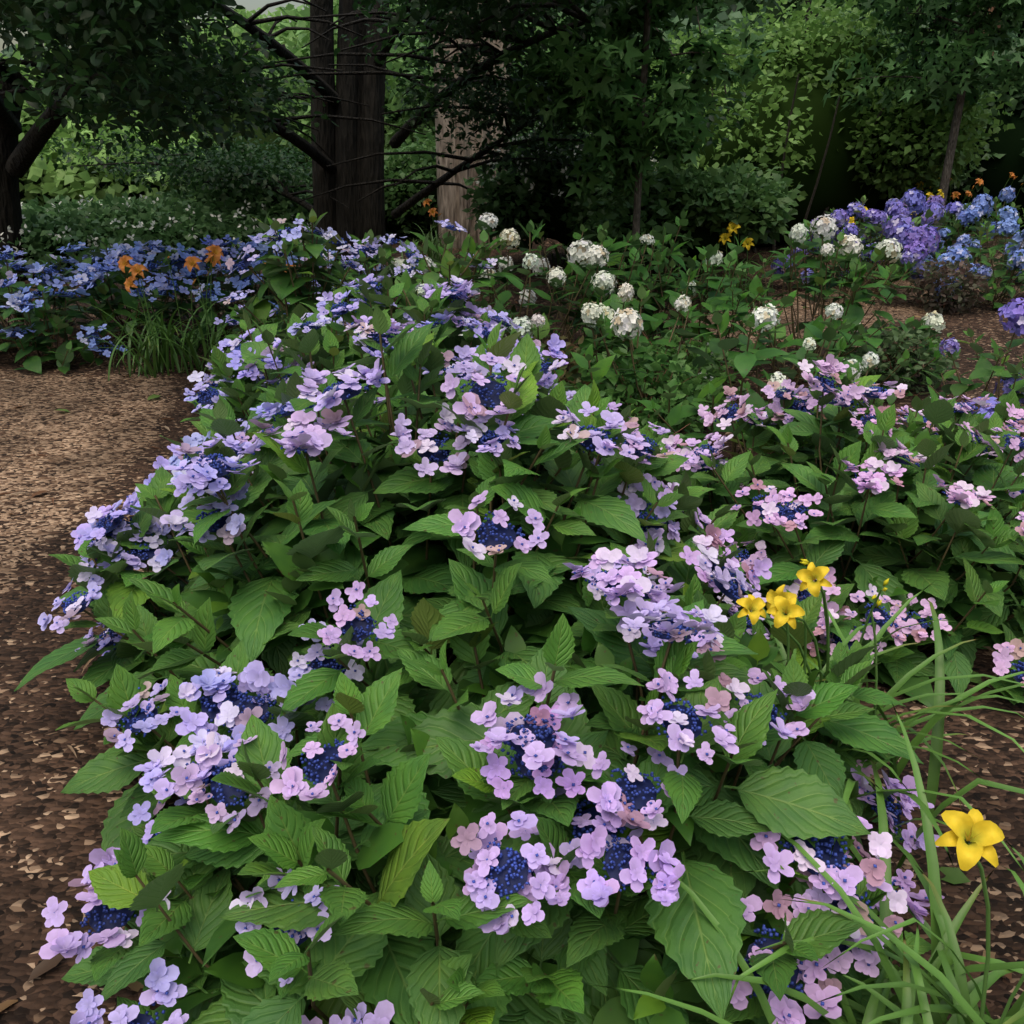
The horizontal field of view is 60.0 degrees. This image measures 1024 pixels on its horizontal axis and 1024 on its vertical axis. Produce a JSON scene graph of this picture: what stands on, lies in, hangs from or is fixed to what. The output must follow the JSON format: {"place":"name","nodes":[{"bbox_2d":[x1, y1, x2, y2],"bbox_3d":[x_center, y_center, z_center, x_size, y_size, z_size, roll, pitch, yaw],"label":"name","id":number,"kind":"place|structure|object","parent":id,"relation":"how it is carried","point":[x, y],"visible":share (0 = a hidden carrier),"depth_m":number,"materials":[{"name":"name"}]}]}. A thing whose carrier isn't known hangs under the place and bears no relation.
{"place":"outdoors","nodes":[
{"label":"outdoors","id":0,"kind":"place"},
{"bbox_2d":[0,0,308,52],"label":"sky","id":1,"kind":"structure","parent":0,"point":[250,5],"materials":[{"name":"white"}]},
{"bbox_2d":[0,207,1023,1023],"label":"ground","id":2,"kind":"structure","parent":0,"point":[98,457],"depth_m":2.77,"materials":[{"name":"brown soil"}]},
{"bbox_2d":[433,0,510,248],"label":"tree trunk","id":3,"kind":"object","parent":2,"relation":"on","point":[452,203],"visible":0.21,"depth_m":11.13,"materials":[{"name":"wood"}]},
{"bbox_2d":[0,172,1023,1023],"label":"flowers","id":4,"kind":"object","parent":2,"relation":"on","point":[538,746],"visible":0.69,"depth_m":1.83,"materials":[{"name":"purple plant"}]},
{"bbox_2d":[0,0,1023,1011],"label":"tree and shrub leaves","id":5,"kind":"object","parent":2,"relation":"on","point":[156,54],"visible":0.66,"depth_m":7.67,"materials":[{"name":"green plant"}]},
{"bbox_2d":[0,179,1023,1023],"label":"stems","id":6,"kind":"object","parent":2,"relation":"on","point":[818,307],"visible":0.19,"depth_m":3.04,"materials":[{"name":"green plant"}]},
{"bbox_2d":[0,0,1023,308],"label":"trunks","id":7,"kind":"object","parent":2,"relation":"on","point":[344,152],"depth_m":9.22,"materials":[{"name":"brown wood"}]},
{"bbox_2d":[0,192,1023,1023],"bbox_3d":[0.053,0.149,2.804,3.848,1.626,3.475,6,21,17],"label":"hydrangea leaves","id":8,"kind":"object","parent":2,"relation":"on","point":[378,949],"visible":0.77,"depth_m":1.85,"materials":[{"name":"green plant"}]},
{"bbox_2d":[18,0,1023,262],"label":"shrubs","id":9,"kind":"object","parent":2,"relation":"on","point":[838,188],"visible":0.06,"depth_m":10.15,"materials":[{"name":"green plant"}]},
{"bbox_2d":[79,202,1023,1023],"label":"daylily leaves","id":10,"kind":"object","parent":2,"relation":"on","point":[947,986],"visible":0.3,"depth_m":1.63,"materials":[{"name":"green plant"}]}
]}

